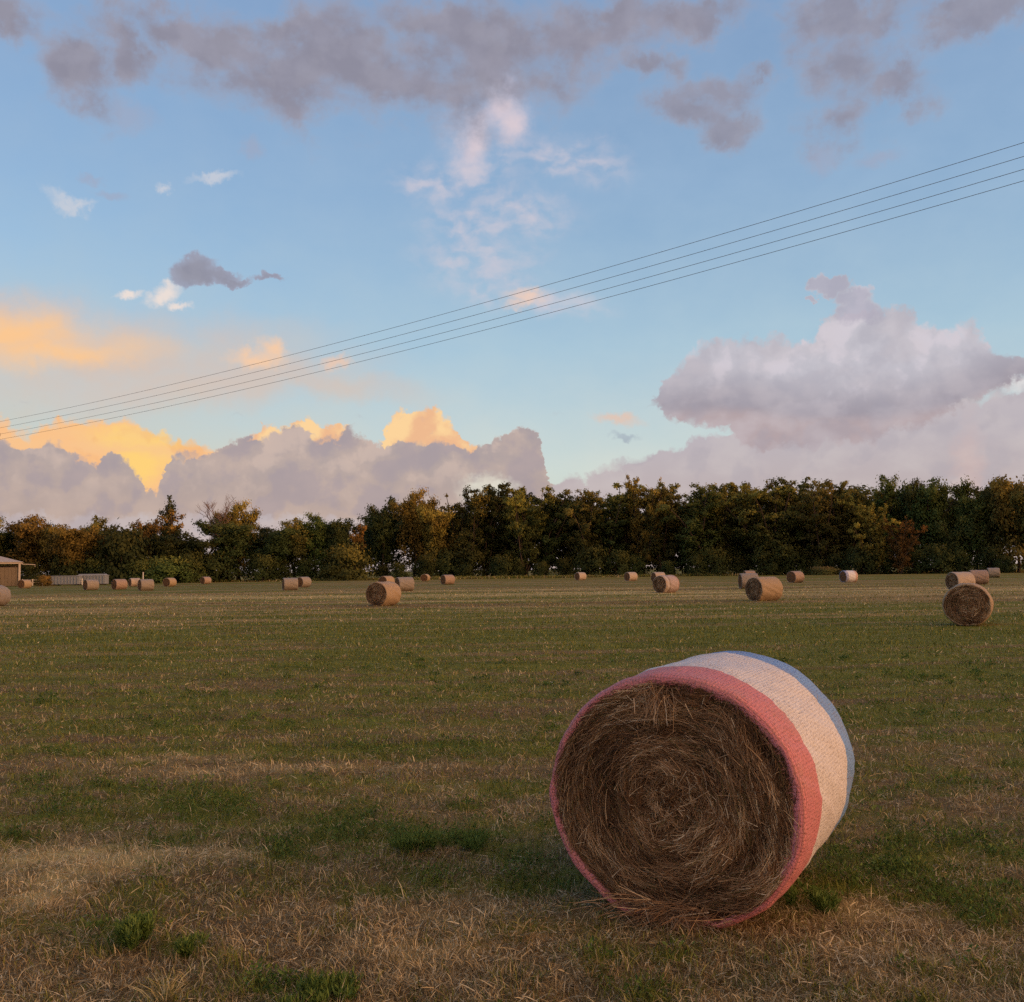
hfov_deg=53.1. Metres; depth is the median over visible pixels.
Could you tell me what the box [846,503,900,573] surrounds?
tree
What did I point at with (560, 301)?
power line
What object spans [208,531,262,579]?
tree
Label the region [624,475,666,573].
tree
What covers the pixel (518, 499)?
tree
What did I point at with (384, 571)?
bush
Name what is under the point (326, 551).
tree
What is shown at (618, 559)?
bush
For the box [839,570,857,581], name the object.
hay bale
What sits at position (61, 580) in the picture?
container
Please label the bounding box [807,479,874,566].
tree
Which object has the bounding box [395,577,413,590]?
hay bale
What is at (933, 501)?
tree
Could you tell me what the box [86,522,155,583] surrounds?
tree
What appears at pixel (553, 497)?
tree
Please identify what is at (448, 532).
tree
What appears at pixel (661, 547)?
tree
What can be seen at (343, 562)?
bush
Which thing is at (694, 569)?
bush
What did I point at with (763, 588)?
hay bale
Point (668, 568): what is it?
bush
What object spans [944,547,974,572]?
bush
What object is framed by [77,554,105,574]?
bush
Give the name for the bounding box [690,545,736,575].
bush
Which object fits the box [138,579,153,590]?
hay bale
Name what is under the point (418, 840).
weed
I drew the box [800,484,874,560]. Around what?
tree
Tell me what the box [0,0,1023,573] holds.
sky
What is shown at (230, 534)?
tree
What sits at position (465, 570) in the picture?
bush
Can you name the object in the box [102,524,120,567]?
tree
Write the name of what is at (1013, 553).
tree
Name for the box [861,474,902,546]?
tree
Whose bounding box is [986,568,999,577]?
hay bale
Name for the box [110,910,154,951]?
weed
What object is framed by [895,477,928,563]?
tree
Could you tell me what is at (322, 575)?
bush
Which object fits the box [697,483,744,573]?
tree
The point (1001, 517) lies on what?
tree
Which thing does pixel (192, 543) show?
tree
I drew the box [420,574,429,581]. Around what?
hay bale
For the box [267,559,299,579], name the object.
bush
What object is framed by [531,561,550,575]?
bush
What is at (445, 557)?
bush
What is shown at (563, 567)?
bush
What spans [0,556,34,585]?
shed
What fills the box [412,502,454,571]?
tree
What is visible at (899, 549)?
tree
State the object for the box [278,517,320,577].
tree
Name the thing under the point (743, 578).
hay bale
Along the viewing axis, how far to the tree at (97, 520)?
197.68 m
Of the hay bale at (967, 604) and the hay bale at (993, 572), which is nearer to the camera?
the hay bale at (967, 604)
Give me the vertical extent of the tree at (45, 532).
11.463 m
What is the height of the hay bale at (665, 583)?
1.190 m
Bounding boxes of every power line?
[0,142,1023,421]
[1,156,1023,427]
[2,169,1023,433]
[4,181,1021,438]
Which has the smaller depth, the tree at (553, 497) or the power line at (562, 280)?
the power line at (562, 280)
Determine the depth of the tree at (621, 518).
213.31 m
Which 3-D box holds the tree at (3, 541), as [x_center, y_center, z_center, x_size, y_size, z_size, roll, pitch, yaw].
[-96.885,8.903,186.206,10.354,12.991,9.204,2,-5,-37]
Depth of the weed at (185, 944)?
4.44 m
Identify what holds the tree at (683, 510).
on the ground at (270, 590)
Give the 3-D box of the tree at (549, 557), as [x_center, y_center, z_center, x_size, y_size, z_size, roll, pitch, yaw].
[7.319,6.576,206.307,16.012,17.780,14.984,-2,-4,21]
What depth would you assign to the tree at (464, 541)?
202.84 m
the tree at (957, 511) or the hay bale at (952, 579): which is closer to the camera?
the hay bale at (952, 579)
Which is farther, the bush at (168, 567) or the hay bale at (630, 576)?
the bush at (168, 567)
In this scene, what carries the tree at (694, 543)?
on the ground at (270, 590)
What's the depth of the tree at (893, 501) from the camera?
201.43 m
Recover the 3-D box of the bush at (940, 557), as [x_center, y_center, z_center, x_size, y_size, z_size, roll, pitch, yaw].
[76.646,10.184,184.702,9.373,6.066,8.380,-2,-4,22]
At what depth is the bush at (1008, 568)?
180.25 m
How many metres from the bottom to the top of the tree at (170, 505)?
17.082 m
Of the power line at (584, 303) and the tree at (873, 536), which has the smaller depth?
the power line at (584, 303)
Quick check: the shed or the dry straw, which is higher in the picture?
the shed
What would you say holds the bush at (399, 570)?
on the ground at (270, 590)
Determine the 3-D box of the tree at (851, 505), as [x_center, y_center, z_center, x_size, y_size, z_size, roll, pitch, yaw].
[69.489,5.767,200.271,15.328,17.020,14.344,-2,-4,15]
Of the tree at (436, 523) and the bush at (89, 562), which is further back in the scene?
the tree at (436, 523)
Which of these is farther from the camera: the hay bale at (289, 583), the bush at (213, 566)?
the bush at (213, 566)
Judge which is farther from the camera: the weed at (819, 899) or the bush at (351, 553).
the bush at (351, 553)
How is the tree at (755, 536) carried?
on the ground at (270, 590)
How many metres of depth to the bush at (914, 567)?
186.61 m
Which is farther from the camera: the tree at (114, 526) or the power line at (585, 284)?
the tree at (114, 526)
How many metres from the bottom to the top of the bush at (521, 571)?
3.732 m
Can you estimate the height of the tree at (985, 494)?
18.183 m
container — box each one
[51,576,81,585]
[76,574,108,584]
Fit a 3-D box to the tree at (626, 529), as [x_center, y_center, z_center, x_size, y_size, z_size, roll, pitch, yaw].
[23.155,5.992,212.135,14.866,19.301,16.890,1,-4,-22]
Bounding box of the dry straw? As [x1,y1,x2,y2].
[0,610,1023,1001]
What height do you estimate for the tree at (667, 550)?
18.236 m
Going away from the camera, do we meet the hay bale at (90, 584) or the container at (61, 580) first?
the hay bale at (90, 584)
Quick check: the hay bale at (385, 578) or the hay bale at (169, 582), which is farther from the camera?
the hay bale at (169, 582)
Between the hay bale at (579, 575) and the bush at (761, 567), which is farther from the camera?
the bush at (761, 567)
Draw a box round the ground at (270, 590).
[0,564,1023,1001]
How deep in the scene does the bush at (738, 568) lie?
196.78 m
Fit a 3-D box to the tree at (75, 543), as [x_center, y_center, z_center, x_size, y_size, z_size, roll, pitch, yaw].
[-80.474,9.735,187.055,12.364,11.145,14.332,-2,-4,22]
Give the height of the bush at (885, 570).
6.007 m
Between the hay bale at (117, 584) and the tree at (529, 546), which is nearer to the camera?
the hay bale at (117, 584)
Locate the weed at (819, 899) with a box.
[782,884,841,914]
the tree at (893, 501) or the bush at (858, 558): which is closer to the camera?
the bush at (858, 558)
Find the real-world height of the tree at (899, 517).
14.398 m
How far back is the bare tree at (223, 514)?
195.34 m
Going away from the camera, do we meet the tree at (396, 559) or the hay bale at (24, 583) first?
the hay bale at (24, 583)
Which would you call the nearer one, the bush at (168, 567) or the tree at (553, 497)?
the bush at (168, 567)
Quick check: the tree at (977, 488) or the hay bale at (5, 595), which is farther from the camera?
the tree at (977, 488)
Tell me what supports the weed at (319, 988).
on the ground at (270, 590)
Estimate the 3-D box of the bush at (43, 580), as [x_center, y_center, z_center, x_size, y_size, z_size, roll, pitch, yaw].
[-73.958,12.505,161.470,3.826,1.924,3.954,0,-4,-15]
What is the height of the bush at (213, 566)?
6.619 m
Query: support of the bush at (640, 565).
on the ground at (270, 590)
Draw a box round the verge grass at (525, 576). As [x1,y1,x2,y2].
[33,569,1023,583]
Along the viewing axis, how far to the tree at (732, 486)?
204.23 m
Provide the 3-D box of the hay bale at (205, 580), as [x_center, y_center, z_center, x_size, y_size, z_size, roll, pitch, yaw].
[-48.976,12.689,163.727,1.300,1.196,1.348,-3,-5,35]
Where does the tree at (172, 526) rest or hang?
on the ground at (270, 590)
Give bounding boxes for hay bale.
[0,585,10,605]
[17,580,31,587]
[83,580,98,589]
[111,579,127,589]
[128,578,139,586]
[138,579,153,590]
[163,578,176,586]
[200,577,210,583]
[282,578,297,589]
[298,577,311,586]
[366,581,400,605]
[378,576,394,581]
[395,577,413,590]
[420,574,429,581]
[440,575,454,584]
[546,650,857,947]
[574,572,585,579]
[624,572,637,580]
[651,572,664,581]
[653,575,678,592]
[738,573,757,588]
[745,577,782,600]
[786,571,803,582]
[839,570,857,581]
[942,583,993,625]
[945,572,974,588]
[968,570,988,583]
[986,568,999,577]
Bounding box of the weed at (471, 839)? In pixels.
[436,826,490,852]
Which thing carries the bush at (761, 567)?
on the ground at (270, 590)
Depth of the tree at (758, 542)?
195.83 m
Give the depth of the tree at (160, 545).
189.79 m
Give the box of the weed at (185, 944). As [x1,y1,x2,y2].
[171,930,209,959]
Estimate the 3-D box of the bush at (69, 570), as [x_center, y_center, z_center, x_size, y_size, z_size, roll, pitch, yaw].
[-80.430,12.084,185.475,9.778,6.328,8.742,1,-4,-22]
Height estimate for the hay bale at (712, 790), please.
1.215 m
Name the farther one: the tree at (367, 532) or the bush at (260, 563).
the tree at (367, 532)
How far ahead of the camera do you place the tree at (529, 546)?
222.95 m
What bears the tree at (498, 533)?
on the ground at (270, 590)
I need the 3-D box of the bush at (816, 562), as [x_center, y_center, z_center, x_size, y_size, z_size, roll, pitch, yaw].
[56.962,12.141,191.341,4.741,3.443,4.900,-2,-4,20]
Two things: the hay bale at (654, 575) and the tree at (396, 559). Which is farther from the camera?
the tree at (396, 559)
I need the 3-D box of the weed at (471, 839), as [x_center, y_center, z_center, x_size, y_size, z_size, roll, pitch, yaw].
[-0.294,2.038,6.137,0.344,0.147,0.310,-1,-4,0]
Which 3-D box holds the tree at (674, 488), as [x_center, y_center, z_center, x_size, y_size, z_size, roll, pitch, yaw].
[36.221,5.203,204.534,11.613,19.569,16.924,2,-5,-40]
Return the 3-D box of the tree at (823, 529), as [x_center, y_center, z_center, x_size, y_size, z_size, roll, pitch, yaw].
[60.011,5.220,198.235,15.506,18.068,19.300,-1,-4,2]
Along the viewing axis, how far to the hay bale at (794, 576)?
102.56 m
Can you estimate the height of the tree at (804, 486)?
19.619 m
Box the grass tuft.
[123,962,200,1001]
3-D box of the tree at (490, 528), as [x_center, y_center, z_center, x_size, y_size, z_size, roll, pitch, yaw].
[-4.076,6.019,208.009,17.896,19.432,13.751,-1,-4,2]
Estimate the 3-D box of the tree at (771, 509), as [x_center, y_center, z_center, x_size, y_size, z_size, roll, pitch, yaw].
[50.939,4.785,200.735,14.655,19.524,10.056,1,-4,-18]
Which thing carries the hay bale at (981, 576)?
on the ground at (270, 590)
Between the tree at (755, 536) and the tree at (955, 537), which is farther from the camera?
the tree at (755, 536)
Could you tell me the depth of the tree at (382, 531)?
204.91 m
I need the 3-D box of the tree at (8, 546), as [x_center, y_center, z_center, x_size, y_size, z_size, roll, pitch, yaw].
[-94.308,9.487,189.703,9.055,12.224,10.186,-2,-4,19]
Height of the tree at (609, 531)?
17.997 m
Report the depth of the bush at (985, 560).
182.84 m
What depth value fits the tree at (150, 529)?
196.40 m
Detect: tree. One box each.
[0,516,12,557]
[0,530,22,558]
[1,512,56,578]
[30,523,70,579]
[32,552,86,576]
[44,524,109,575]
[78,515,111,565]
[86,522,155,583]
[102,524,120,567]
[131,518,175,559]
[142,531,224,565]
[149,509,185,558]
[149,527,186,560]
[158,495,178,535]
[191,519,260,581]
[197,494,240,561]
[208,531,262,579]
[212,498,261,579]
[241,525,296,574]
[245,527,304,579]
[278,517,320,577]
[296,512,334,578]
[300,531,353,577]
[321,517,358,558]
[323,535,380,563]
[346,523,366,576]
[355,514,412,574]
[358,496,401,577]
[382,503,467,571]
[386,485,439,577]
[402,510,486,574]
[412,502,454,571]
[420,502,462,573]
[439,488,490,570]
[452,481,528,575]
[475,485,543,571]
[488,506,549,575]
[500,486,554,575]
[504,492,580,573]
[536,498,578,573]
[538,485,618,566]
[547,488,605,571]
[565,490,629,572]
[569,505,643,572]
[595,526,665,571]
[600,481,664,574]
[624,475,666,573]
[631,495,714,573]
[632,483,696,573]
[649,480,723,573]
[655,482,733,570]
[669,490,744,551]
[681,503,779,570]
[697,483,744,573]
[706,482,763,570]
[711,480,804,572]
[737,478,802,561]
[764,476,848,572]
[784,479,853,570]
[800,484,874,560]
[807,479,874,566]
[834,490,901,568]
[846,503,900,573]
[859,504,950,566]
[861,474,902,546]
[868,474,899,569]
[882,517,927,573]
[894,475,974,561]
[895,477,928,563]
[917,499,1004,568]
[930,498,993,568]
[945,486,1016,560]
[948,484,994,567]
[970,476,1017,555]
[982,474,1023,572]
[1003,489,1023,553]
[1003,532,1023,566]
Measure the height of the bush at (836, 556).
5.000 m
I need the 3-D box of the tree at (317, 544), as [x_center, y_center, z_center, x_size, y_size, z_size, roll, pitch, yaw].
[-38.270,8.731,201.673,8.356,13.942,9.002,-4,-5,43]
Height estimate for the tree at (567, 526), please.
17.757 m
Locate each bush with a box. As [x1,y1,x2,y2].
[0,557,23,573]
[20,559,46,584]
[33,574,54,585]
[42,553,92,584]
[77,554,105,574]
[104,555,132,578]
[118,554,162,583]
[136,554,198,583]
[172,559,210,582]
[174,545,214,582]
[198,548,238,581]
[242,550,282,581]
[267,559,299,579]
[290,557,319,578]
[315,538,381,580]
[318,562,340,578]
[319,549,367,578]
[375,565,391,577]
[388,561,409,577]
[406,552,444,577]
[431,547,462,576]
[447,542,492,576]
[484,552,519,576]
[509,561,529,575]
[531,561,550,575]
[551,556,581,575]
[570,543,615,575]
[598,546,636,575]
[624,553,651,574]
[655,559,678,574]
[682,552,707,575]
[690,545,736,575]
[723,554,752,573]
[751,549,790,574]
[773,542,810,574]
[801,566,839,574]
[806,557,825,574]
[823,551,848,574]
[838,543,883,573]
[872,543,905,573]
[896,549,931,573]
[914,541,962,573]
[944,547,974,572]
[968,541,1011,572]
[991,553,1016,572]
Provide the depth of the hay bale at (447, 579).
121.39 m
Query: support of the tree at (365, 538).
on the ground at (270, 590)
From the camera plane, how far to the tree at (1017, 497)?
179.24 m
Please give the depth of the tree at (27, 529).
186.09 m
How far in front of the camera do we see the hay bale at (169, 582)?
134.55 m
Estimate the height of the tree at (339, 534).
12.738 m
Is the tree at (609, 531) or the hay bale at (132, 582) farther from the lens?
the tree at (609, 531)
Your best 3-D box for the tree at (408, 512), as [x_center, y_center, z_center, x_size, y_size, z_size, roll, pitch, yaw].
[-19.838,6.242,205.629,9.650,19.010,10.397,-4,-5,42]
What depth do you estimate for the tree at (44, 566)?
198.61 m
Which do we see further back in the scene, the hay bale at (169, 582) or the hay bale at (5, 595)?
the hay bale at (169, 582)
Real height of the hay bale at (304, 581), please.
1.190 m
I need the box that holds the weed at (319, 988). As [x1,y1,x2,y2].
[275,967,363,1001]
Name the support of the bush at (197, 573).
on the ground at (270, 590)
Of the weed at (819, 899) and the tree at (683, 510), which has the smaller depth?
the weed at (819, 899)
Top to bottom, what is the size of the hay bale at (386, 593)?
1.193 m
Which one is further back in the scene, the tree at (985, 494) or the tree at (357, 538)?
the tree at (357, 538)
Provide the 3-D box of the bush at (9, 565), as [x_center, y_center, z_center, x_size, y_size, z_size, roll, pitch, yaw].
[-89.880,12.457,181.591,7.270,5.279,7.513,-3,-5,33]
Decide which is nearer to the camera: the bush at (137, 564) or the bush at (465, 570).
the bush at (137, 564)
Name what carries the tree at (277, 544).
on the ground at (270, 590)
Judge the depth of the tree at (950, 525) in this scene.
199.12 m
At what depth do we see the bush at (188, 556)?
188.76 m
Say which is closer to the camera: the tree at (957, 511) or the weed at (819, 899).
the weed at (819, 899)
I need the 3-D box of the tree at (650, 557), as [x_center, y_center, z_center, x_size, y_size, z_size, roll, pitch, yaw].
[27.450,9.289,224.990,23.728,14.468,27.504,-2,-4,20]
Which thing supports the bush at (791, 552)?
on the ground at (270, 590)
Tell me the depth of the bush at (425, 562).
199.00 m
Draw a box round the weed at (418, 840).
[389,829,440,853]
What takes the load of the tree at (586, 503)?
on the ground at (270, 590)
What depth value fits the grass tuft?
3.93 m
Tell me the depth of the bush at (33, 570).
179.47 m
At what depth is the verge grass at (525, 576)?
193.41 m
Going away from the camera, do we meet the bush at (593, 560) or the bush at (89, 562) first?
the bush at (89, 562)
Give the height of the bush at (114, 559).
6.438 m
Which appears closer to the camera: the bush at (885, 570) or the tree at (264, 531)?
the bush at (885, 570)
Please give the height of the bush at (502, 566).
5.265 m
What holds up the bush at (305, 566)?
on the ground at (270, 590)
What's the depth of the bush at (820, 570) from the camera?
184.28 m
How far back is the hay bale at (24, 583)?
135.64 m
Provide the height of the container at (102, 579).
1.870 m
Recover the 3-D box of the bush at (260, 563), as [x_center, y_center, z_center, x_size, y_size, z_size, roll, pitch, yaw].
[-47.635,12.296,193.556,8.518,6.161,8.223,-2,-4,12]

